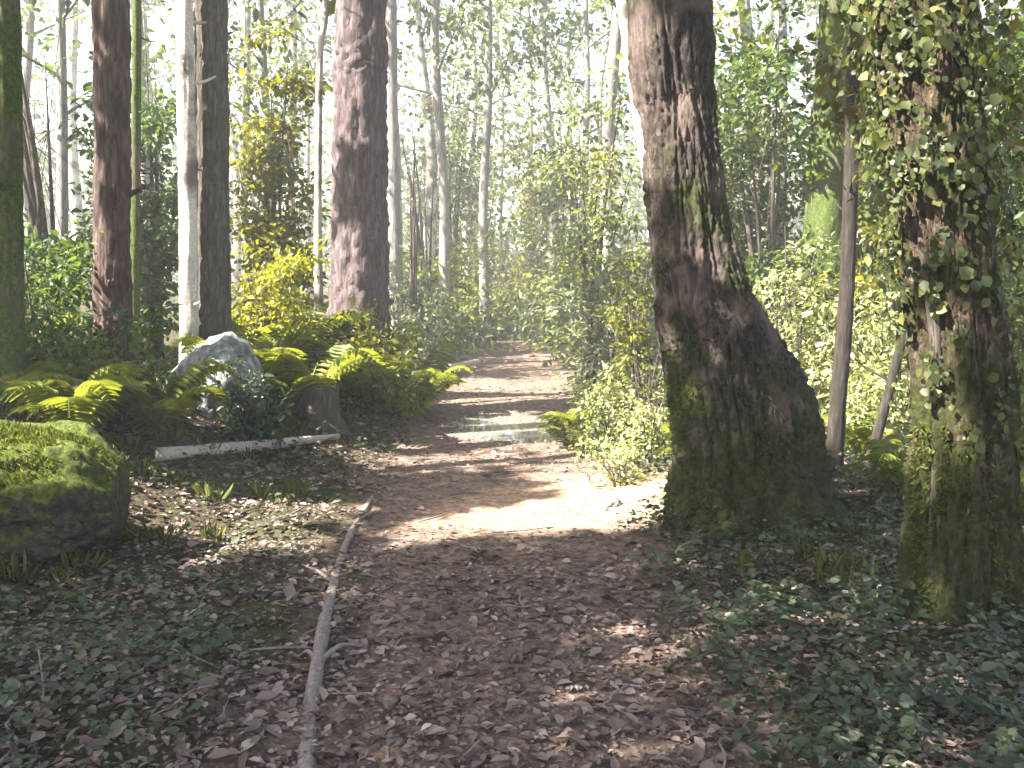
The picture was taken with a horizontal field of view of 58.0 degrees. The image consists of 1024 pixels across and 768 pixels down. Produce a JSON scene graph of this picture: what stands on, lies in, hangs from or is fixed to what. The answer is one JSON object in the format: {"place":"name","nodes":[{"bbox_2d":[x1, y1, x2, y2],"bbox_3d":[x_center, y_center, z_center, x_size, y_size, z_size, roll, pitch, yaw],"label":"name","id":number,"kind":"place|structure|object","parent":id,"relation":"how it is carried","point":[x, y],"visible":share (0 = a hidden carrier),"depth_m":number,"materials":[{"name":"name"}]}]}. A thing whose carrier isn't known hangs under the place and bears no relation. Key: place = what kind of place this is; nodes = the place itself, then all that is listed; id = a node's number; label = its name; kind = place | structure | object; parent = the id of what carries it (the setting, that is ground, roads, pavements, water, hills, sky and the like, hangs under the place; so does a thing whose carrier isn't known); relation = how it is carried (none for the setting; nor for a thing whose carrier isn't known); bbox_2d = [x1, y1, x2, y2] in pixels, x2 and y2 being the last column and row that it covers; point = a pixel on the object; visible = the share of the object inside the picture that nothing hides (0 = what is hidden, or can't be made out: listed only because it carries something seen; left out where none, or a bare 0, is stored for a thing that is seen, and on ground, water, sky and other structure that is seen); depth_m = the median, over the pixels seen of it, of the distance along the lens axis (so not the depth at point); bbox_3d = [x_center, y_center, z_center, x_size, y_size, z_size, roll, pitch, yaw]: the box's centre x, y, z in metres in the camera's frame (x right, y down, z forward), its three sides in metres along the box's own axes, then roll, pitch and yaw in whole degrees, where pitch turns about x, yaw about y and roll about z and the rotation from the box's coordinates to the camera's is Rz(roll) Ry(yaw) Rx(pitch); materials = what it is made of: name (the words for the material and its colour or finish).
{"place":"outdoors","nodes":[
{"label":"outdoors","id":0,"kind":"place"},
{"bbox_2d":[199,306,801,767],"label":"path","id":1,"kind":"structure","parent":0,"point":[511,500],"depth_m":5.03,"materials":[{"name":"soil"}]},
{"bbox_2d":[296,485,387,767],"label":"fallen branch","id":2,"kind":"object","parent":1,"relation":"on","point":[319,655],"visible":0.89,"depth_m":4.00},
{"bbox_2d":[386,340,473,409],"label":"fern","id":3,"kind":"object","parent":1,"relation":"on","point":[444,359],"visible":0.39,"depth_m":12.30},
{"bbox_2d":[438,415,565,444],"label":"puddle","id":4,"kind":"object","parent":1,"relation":"on","point":[512,427],"visible":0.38,"depth_m":11.09,"materials":[{"name":"liquid"}]},
{"bbox_2d":[398,0,609,299],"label":"woodland tree","id":5,"kind":"object","parent":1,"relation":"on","point":[542,20],"visible":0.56,"depth_m":26.33,"materials":[{"name":"green plant"}]},
{"bbox_2d":[533,408,602,445],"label":"fern","id":6,"kind":"object","parent":1,"relation":"on","point":[554,420],"visible":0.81,"depth_m":9.58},
{"bbox_2d":[0,281,1023,767],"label":"ground","id":7,"kind":"structure","parent":0,"point":[248,607],"depth_m":4.84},
{"bbox_2d":[0,0,26,415],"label":"mossy tree","id":8,"kind":"object","parent":7,"relation":"on","point":[12,322],"visible":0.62,"depth_m":7.03,"materials":[{"name":"green plant"}]},
{"bbox_2d":[0,360,84,418],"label":"fern","id":9,"kind":"object","parent":7,"relation":"on","point":[44,366],"visible":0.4,"depth_m":6.90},
{"bbox_2d":[21,0,91,295],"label":"woodland tree","id":10,"kind":"object","parent":7,"relation":"on","point":[75,200],"visible":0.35,"depth_m":26.26,"materials":[{"name":"grey plant"}]},
{"bbox_2d":[0,419,137,563],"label":"boulder","id":11,"kind":"object","parent":7,"relation":"on","point":[66,483],"visible":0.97,"depth_m":5.00,"materials":[{"name":"plant"}]},
{"bbox_2d":[24,228,114,365],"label":"leafy shrub","id":12,"kind":"object","parent":7,"relation":"on","point":[35,323],"visible":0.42,"depth_m":7.90,"materials":[{"name":"green plant"}]},
{"bbox_2d":[0,364,149,426],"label":"fern","id":13,"kind":"object","parent":7,"relation":"on","point":[79,404],"visible":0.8,"depth_m":6.49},
{"bbox_2d":[22,0,142,357],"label":"young tree","id":14,"kind":"object","parent":7,"relation":"on","point":[37,241],"visible":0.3,"depth_m":10.08,"materials":[{"name":"green plant"}]},
{"bbox_2d":[21,0,146,288],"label":"woodland tree","id":15,"kind":"object","parent":7,"relation":"on","point":[29,18],"visible":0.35,"depth_m":21.36,"materials":[{"name":"green plant"}]},
{"bbox_2d":[21,0,175,331],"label":"woodland tree","id":16,"kind":"object","parent":7,"relation":"on","point":[63,113],"visible":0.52,"depth_m":14.69,"materials":[{"name":"grey plant"}]},
{"bbox_2d":[41,361,160,427],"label":"fern","id":17,"kind":"object","parent":7,"relation":"on","point":[117,406],"visible":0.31,"depth_m":7.32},
{"bbox_2d":[39,304,191,433],"bbox_3d":[-3.234,-0.077,7.631,1.044,1.161,1.087,0,5,0],"label":"leafy shrub","id":18,"kind":"object","parent":7,"relation":"on","point":[152,332],"visible":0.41,"depth_m":7.63,"materials":[{"name":"green plant"}]},
{"bbox_2d":[56,3,178,359],"bbox_3d":[-5.138,-2.699,12.499,1.802,5.002,2.235,-3,6,-31],"label":"young tree","id":19,"kind":"object","parent":7,"relation":"on","point":[158,254],"visible":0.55,"depth_m":12.50,"materials":[{"name":"green plant"}]},
{"bbox_2d":[89,0,159,378],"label":"pine tree","id":20,"kind":"object","parent":7,"relation":"on","point":[113,191],"visible":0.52,"depth_m":8.15,"materials":[{"name":"red plant"}]},
{"bbox_2d":[130,0,155,375],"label":"slim tree","id":21,"kind":"object","parent":7,"relation":"on","point":[137,39],"visible":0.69,"depth_m":9.39,"materials":[{"name":"green plant"}]},
{"bbox_2d":[66,0,230,292],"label":"woodland tree","id":22,"kind":"object","parent":7,"relation":"on","point":[147,7],"visible":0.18,"depth_m":31.09,"materials":[{"name":"green plant"}]},
{"bbox_2d":[87,357,243,438],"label":"fern","id":23,"kind":"object","parent":7,"relation":"on","point":[176,401],"visible":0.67,"depth_m":7.50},
{"bbox_2d":[175,0,215,362],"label":"pale tree","id":24,"kind":"object","parent":7,"relation":"on","point":[187,83],"visible":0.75,"depth_m":9.38,"materials":[{"name":"white plant"}]},
{"bbox_2d":[193,0,231,339],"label":"dark tree","id":25,"kind":"object","parent":7,"relation":"on","point":[211,37],"visible":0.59,"depth_m":9.61,"materials":[{"name":"brown plant"}]},
{"bbox_2d":[166,332,266,422],"bbox_3d":[-2.852,0.127,9.028,0.990,1.269,0.963,-3,6,-26],"label":"boulder","id":26,"kind":"object","parent":7,"relation":"on","point":[219,348],"visible":0.3,"depth_m":8.75,"materials":[{"name":"grey stone"}]},
{"bbox_2d":[150,0,301,291],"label":"woodland tree","id":27,"kind":"object","parent":7,"relation":"on","point":[235,274],"visible":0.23,"depth_m":35.28,"materials":[{"name":"grey plant"}]},
{"bbox_2d":[170,334,307,374],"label":"fern","id":28,"kind":"object","parent":7,"relation":"on","point":[193,341],"visible":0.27,"depth_m":9.43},
{"bbox_2d":[158,0,322,216],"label":"woodland tree","id":29,"kind":"object","parent":7,"relation":"on","point":[258,13],"visible":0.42,"depth_m":16.16,"materials":[{"name":"green plant"}]},
{"bbox_2d":[147,0,333,290],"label":"woodland tree","id":30,"kind":"object","parent":7,"relation":"on","point":[247,19],"visible":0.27,"depth_m":23.16,"materials":[{"name":"green plant"}]},
{"bbox_2d":[154,433,339,460],"bbox_3d":[-2.261,0.528,8.331,0.110,0.286,2.528,2,6,22],"label":"fallen pole","id":31,"kind":"object","parent":7,"relation":"on","point":[170,453],"visible":0.81,"depth_m":7.85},
{"bbox_2d":[171,320,324,374],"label":"fern","id":32,"kind":"object","parent":7,"relation":"on","point":[296,331],"visible":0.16,"depth_m":10.11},
{"bbox_2d":[204,353,299,447],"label":"leafy shrub","id":33,"kind":"object","parent":7,"relation":"on","point":[247,425],"visible":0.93,"depth_m":8.31,"materials":[{"name":"green plant"}]},
{"bbox_2d":[228,12,332,313],"bbox_3d":[-3.231,-2.654,13.081,1.814,4.829,1.892,0,5,0],"label":"young tree","id":34,"kind":"object","parent":7,"relation":"on","point":[267,231],"visible":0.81,"depth_m":12.69,"materials":[{"name":"green plant"}]},
{"bbox_2d":[228,0,335,305],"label":"woodland tree","id":35,"kind":"object","parent":7,"relation":"on","point":[292,47],"visible":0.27,"depth_m":28.10,"materials":[{"name":"green plant"}]},
{"bbox_2d":[231,239,335,348],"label":"leafy shrub","id":36,"kind":"object","parent":7,"relation":"on","point":[265,282],"visible":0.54,"depth_m":10.81,"materials":[{"name":"yellow plant"}]},
{"bbox_2d":[249,309,370,343],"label":"fern","id":37,"kind":"object","parent":7,"relation":"on","point":[338,321],"visible":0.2,"depth_m":11.59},
{"bbox_2d":[295,375,351,436],"bbox_3d":[-2.017,0.221,9.763,0.692,0.627,0.674,0,5,0],"label":"tree stump","id":38,"kind":"object","parent":7,"relation":"on","point":[326,407],"visible":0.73,"depth_m":9.58,"materials":[{"name":"wood"}]},
{"bbox_2d":[258,336,392,408],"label":"fern","id":39,"kind":"object","parent":7,"relation":"on","point":[348,360],"visible":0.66,"depth_m":9.64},
{"bbox_2d":[258,282,396,408],"bbox_3d":[-2.233,-0.376,10.620,1.204,1.587,1.496,-5,7,-42],"label":"leafy shrub","id":40,"kind":"object","parent":7,"relation":"on","point":[299,314],"visible":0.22,"depth_m":10.47,"materials":[{"name":"green plant"}]},
{"bbox_2d":[255,0,414,291],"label":"woodland tree","id":41,"kind":"object","parent":7,"relation":"on","point":[307,152],"visible":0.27,"depth_m":39.12,"materials":[{"name":"green plant"}]},
{"bbox_2d":[287,336,401,401],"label":"fern","id":42,"kind":"object","parent":7,"relation":"on","point":[349,381],"visible":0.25,"depth_m":10.33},
{"bbox_2d":[308,0,387,315],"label":"slim tree","id":43,"kind":"object","parent":7,"relation":"on","point":[328,8],"visible":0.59,"depth_m":12.34,"materials":[{"name":"grey plant"}]},
{"bbox_2d":[327,0,393,403],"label":"pine tree","id":44,"kind":"object","parent":7,"relation":"on","point":[359,273],"visible":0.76,"depth_m":11.74,"materials":[{"name":"brown plant"}]},
{"bbox_2d":[249,0,510,351],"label":"woodland tree","id":45,"kind":"object","parent":7,"relation":"on","point":[434,27],"visible":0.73,"depth_m":20.48,"materials":[{"name":"grey plant"}]},
{"bbox_2d":[339,317,434,421],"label":"leafy shrub","id":46,"kind":"object","parent":7,"relation":"on","point":[393,392],"visible":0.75,"depth_m":11.10,"materials":[{"name":"green plant"}]},
{"bbox_2d":[351,368,442,410],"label":"fern","id":47,"kind":"object","parent":7,"relation":"on","point":[419,375],"visible":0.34,"depth_m":11.42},
{"bbox_2d":[385,0,425,331],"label":"woodland tree","id":48,"kind":"object","parent":7,"relation":"on","point":[394,214],"visible":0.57,"depth_m":18.61,"materials":[{"name":"grey plant"}]},
{"bbox_2d":[389,107,462,362],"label":"young tree","id":49,"kind":"object","parent":7,"relation":"on","point":[413,270],"visible":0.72,"depth_m":16.87,"materials":[{"name":"green plant"}]},
{"bbox_2d":[397,0,455,270],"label":"woodland tree","id":50,"kind":"object","parent":7,"relation":"on","point":[401,65],"visible":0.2,"depth_m":32.55,"materials":[{"name":"green plant"}]},
{"bbox_2d":[389,260,492,364],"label":"understorey shrub","id":51,"kind":"object","parent":7,"relation":"on","point":[432,326],"visible":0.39,"depth_m":16.99,"materials":[{"name":"green plant"}]},
{"bbox_2d":[408,281,495,361],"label":"understorey shrub","id":52,"kind":"object","parent":7,"relation":"on","point":[466,306],"visible":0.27,"depth_m":19.82,"materials":[{"name":"green plant"}]},
{"bbox_2d":[398,96,516,353],"bbox_3d":[-1.814,-3.458,21.554,2.828,6.208,3.699,4,6,36],"label":"young tree","id":53,"kind":"object","parent":7,"relation":"on","point":[424,260],"visible":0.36,"depth_m":21.62,"materials":[{"name":"green plant"}]},
{"bbox_2d":[399,74,517,329],"bbox_3d":[-1.756,-5.144,27.083,3.902,7.617,3.560,0,5,0],"label":"young tree","id":54,"kind":"object","parent":7,"relation":"on","point":[458,172],"visible":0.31,"depth_m":26.78,"materials":[{"name":"green plant"}]},
{"bbox_2d":[398,0,541,347],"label":"woodland tree","id":55,"kind":"object","parent":7,"relation":"on","point":[489,83],"visible":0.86,"depth_m":23.45,"materials":[{"name":"grey plant"}]},
{"bbox_2d":[401,0,546,270],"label":"woodland tree","id":56,"kind":"object","parent":7,"relation":"on","point":[422,73],"visible":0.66,"depth_m":25.26,"materials":[{"name":"grey plant"}]},
{"bbox_2d":[435,78,524,297],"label":"young tree","id":57,"kind":"object","parent":7,"relation":"on","point":[492,194],"visible":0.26,"depth_m":33.16,"materials":[{"name":"green plant"}]},
{"bbox_2d":[432,237,536,351],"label":"understorey shrub","id":58,"kind":"object","parent":7,"relation":"on","point":[473,329],"visible":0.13,"depth_m":23.43,"materials":[{"name":"green plant"}]},
{"bbox_2d":[411,0,599,301],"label":"woodland tree","id":59,"kind":"object","parent":7,"relation":"on","point":[473,104],"visible":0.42,"depth_m":29.39,"materials":[{"name":"green plant"}]},
{"bbox_2d":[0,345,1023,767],"bbox_3d":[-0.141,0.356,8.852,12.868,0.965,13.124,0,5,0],"label":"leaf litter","id":60,"kind":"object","parent":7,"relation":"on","point":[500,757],"visible":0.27,"depth_m":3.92,"materials":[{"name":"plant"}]},
{"bbox_2d":[0,357,1023,767],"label":"ground cover","id":61,"kind":"object","parent":7,"relation":"on","point":[1008,747],"visible":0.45,"depth_m":3.73,"materials":[{"name":"plant"}]},
{"bbox_2d":[0,333,1023,606],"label":"grass","id":62,"kind":"structure","parent":7,"relation":"on","point":[822,557],"depth_m":5.93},
{"bbox_2d":[450,0,582,299],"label":"woodland tree","id":63,"kind":"object","parent":7,"relation":"on","point":[530,130],"visible":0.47,"depth_m":32.87,"materials":[{"name":"green plant"}]},
{"bbox_2d":[24,39,1018,296],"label":"wood","id":64,"kind":"object","parent":7,"relation":"on","point":[638,193],"visible":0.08,"depth_m":53.41,"materials":[{"name":"green plant"}]},
{"bbox_2d":[446,0,616,284],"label":"woodland tree","id":65,"kind":"object","parent":7,"relation":"on","point":[501,144],"visible":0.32,"depth_m":37.19,"materials":[{"name":"green plant"}]},
{"bbox_2d":[489,92,598,306],"bbox_3d":[0.862,-5.369,29.946,3.638,8.393,4.401,0,5,0],"label":"young tree","id":66,"kind":"object","parent":7,"relation":"on","point":[530,247],"visible":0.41,"depth_m":29.85,"materials":[{"name":"green plant"}]},
{"bbox_2d":[493,258,601,348],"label":"understorey shrub","id":67,"kind":"object","parent":7,"relation":"on","point":[536,320],"visible":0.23,"depth_m":23.86,"materials":[{"name":"green plant"}]},
{"bbox_2d":[482,232,661,389],"bbox_3d":[1.315,-0.933,14.369,3.764,2.973,2.496,-4,7,-40],"label":"understorey shrub","id":68,"kind":"object","parent":7,"relation":"on","point":[604,343],"visible":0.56,"depth_m":14.18,"materials":[{"name":"green plant"}]},
{"bbox_2d":[503,0,642,345],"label":"woodland tree","id":69,"kind":"object","parent":7,"relation":"on","point":[585,83],"visible":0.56,"depth_m":22.88,"materials":[{"name":"green plant"}]},
{"bbox_2d":[505,87,643,346],"bbox_3d":[1.699,-4.142,24.870,3.925,7.269,3.688,0,5,0],"label":"young tree","id":70,"kind":"object","parent":7,"relation":"on","point":[548,198],"visible":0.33,"depth_m":24.42,"materials":[{"name":"green plant"}]},
{"bbox_2d":[500,246,651,370],"bbox_3d":[1.533,-1.383,19.023,3.520,2.924,3.200,-2,6,-20],"label":"understorey shrub","id":71,"kind":"object","parent":7,"relation":"on","point":[563,347],"visible":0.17,"depth_m":18.95,"materials":[{"name":"green plant"}]},
{"bbox_2d":[501,53,652,388],"bbox_3d":[1.244,-2.434,14.819,2.312,5.545,2.380,-4,7,-40],"label":"young tree","id":72,"kind":"object","parent":7,"relation":"on","point":[599,234],"visible":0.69,"depth_m":14.78,"materials":[{"name":"green plant"}]},
{"bbox_2d":[515,0,638,240],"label":"woodland tree","id":73,"kind":"object","parent":7,"relation":"on","point":[567,4],"visible":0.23,"depth_m":40.71,"materials":[{"name":"green plant"}]},
{"bbox_2d":[530,0,631,154],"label":"woodland tree","id":74,"kind":"object","parent":7,"relation":"on","point":[602,62],"visible":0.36,"depth_m":30.14,"materials":[{"name":"green plant"}]},
{"bbox_2d":[600,0,621,364],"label":"woodland tree","id":75,"kind":"object","parent":7,"relation":"on","point":[614,50],"visible":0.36,"depth_m":17.60,"materials":[{"name":"grey plant"}]},
{"bbox_2d":[561,430,661,488],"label":"leafy shrub","id":76,"kind":"object","parent":7,"relation":"on","point":[616,467],"visible":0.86,"depth_m":7.77,"materials":[{"name":"green plant"}]},
{"bbox_2d":[560,379,665,459],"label":"leafy shrub","id":77,"kind":"object","parent":7,"relation":"on","point":[599,416],"visible":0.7,"depth_m":9.23,"materials":[{"name":"green plant"}]},
{"bbox_2d":[582,242,667,414],"bbox_3d":[1.533,-0.590,11.456,1.382,2.463,1.332,4,7,41],"label":"tall shrub","id":78,"kind":"object","parent":7,"relation":"on","point":[631,330],"visible":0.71,"depth_m":11.26,"materials":[{"name":"green plant"}]},
{"bbox_2d":[586,339,668,443],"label":"leafy shrub","id":79,"kind":"object","parent":7,"relation":"on","point":[605,375],"visible":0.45,"depth_m":9.43,"materials":[{"name":"green plant"}]},
{"bbox_2d":[616,0,645,179],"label":"birch tree","id":80,"kind":"object","parent":7,"relation":"on","point":[621,6],"visible":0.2,"depth_m":8.35,"materials":[{"name":"white plant"}]},
{"bbox_2d":[605,377,670,464],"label":"leafy shrub","id":81,"kind":"object","parent":7,"relation":"on","point":[648,427],"visible":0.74,"depth_m":8.69,"materials":[{"name":"green plant"}]},
{"bbox_2d":[629,2,803,334],"bbox_3d":[3.271,-3.288,14.605,2.525,6.766,2.776,4,7,38],"label":"young tree","id":82,"kind":"object","parent":7,"relation":"on","point":[737,34],"visible":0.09,"depth_m":14.38,"materials":[{"name":"green plant"}]},
{"bbox_2d":[626,0,865,549],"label":"mossy tree","id":83,"kind":"object","parent":7,"relation":"on","point":[748,436],"visible":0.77,"depth_m":5.79,"materials":[{"name":"brown plant"}]},
{"bbox_2d":[713,0,836,328],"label":"young tree","id":84,"kind":"object","parent":7,"relation":"on","point":[750,147],"visible":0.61,"depth_m":11.41,"materials":[{"name":"green plant"}]},
{"bbox_2d":[715,0,876,346],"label":"woodland tree","id":85,"kind":"object","parent":7,"relation":"on","point":[802,61],"visible":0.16,"depth_m":15.28,"materials":[{"name":"green plant"}]},
{"bbox_2d":[752,227,840,393],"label":"tall shrub","id":86,"kind":"object","parent":7,"relation":"on","point":[786,316],"visible":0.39,"depth_m":10.80,"materials":[{"name":"green plant"}]},
{"bbox_2d":[752,0,868,125],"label":"woodland tree","id":87,"kind":"object","parent":7,"relation":"on","point":[815,17],"visible":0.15,"depth_m":32.12,"materials":[{"name":"green plant"}]},
{"bbox_2d":[755,265,896,433],"bbox_3d":[2.970,-0.226,9.393,1.461,1.971,1.381,0,5,0],"label":"leafy shrub","id":88,"kind":"object","parent":7,"relation":"on","point":[818,360],"visible":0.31,"depth_m":9.35,"materials":[{"name":"green plant"}]},
{"bbox_2d":[791,0,863,410],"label":"mossy tree","id":89,"kind":"object","parent":7,"relation":"on","point":[824,198],"visible":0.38,"depth_m":11.13,"materials":[{"name":"green plant"}]},
{"bbox_2d":[776,213,898,391],"bbox_3d":[4.123,-0.732,11.312,1.831,2.787,1.887,0,5,0],"label":"leafy shrub","id":90,"kind":"object","parent":7,"relation":"on","point":[867,258],"visible":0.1,"depth_m":11.09,"materials":[{"name":"green plant"}]},
{"bbox_2d":[826,0,867,473],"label":"slim tree","id":91,"kind":"object","parent":7,"relation":"on","point":[835,434],"visible":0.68,"depth_m":7.52,"materials":[{"name":"black plant"}]},
{"bbox_2d":[806,362,904,456],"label":"leafy shrub","id":92,"kind":"object","parent":7,"relation":"on","point":[860,409],"visible":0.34,"depth_m":8.31,"materials":[{"name":"green plant"}]},
{"bbox_2d":[816,288,909,446],"bbox_3d":[3.559,-0.117,9.121,1.202,1.668,1.440,0,5,0],"label":"leafy shrub","id":93,"kind":"object","parent":7,"relation":"on","point":[873,336],"visible":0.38,"depth_m":8.93,"materials":[{"name":"green plant"}]},
{"bbox_2d":[821,411,904,456],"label":"fern","id":94,"kind":"object","parent":7,"relation":"on","point":[861,432],"visible":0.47,"depth_m":7.99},
{"bbox_2d":[837,438,906,492],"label":"fern","id":95,"kind":"object","parent":7,"relation":"on","point":[878,456],"visible":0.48,"depth_m":6.68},
{"bbox_2d":[754,0,995,363],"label":"young tree","id":96,"kind":"object","parent":7,"relation":"on","point":[806,132],"visible":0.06,"depth_m":14.54,"materials":[{"name":"green plant"}]},
{"bbox_2d":[854,50,906,387],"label":"young tree","id":97,"kind":"object","parent":7,"relation":"on","point":[870,200],"visible":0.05,"depth_m":12.01,"materials":[{"name":"green plant"}]},
{"bbox_2d":[856,216,908,417],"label":"tall shrub","id":98,"kind":"object","parent":7,"relation":"on","point":[898,302],"visible":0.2,"depth_m":10.30,"materials":[{"name":"green plant"}]},
{"bbox_2d":[786,0,1023,631],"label":"ivy clad tree","id":99,"kind":"object","parent":7,"relation":"on","point":[961,534],"visible":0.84,"depth_m":4.08,"materials":[{"name":"green plant"}]},
{"bbox_2d":[841,17,1023,476],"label":"sapling","id":100,"kind":"object","parent":7,"relation":"on","point":[884,409],"visible":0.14,"depth_m":7.52,"materials":[{"name":"black plant"}]},
{"bbox_2d":[869,0,1023,374],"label":"young tree","id":101,"kind":"object","parent":7,"relation":"on","point":[1013,204],"visible":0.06,"depth_m":9.79,"materials":[{"name":"green plant"}]},
{"bbox_2d":[994,207,1023,451],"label":"leafy shrub","id":102,"kind":"object","parent":7,"relation":"on","point":[1020,363],"visible":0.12,"depth_m":7.85,"materials":[{"name":"green plant"}]},
{"bbox_2d":[21,0,1023,280],"label":"sky","id":103,"kind":"structure","parent":0,"point":[405,15],"materials":[{"name":"white"}]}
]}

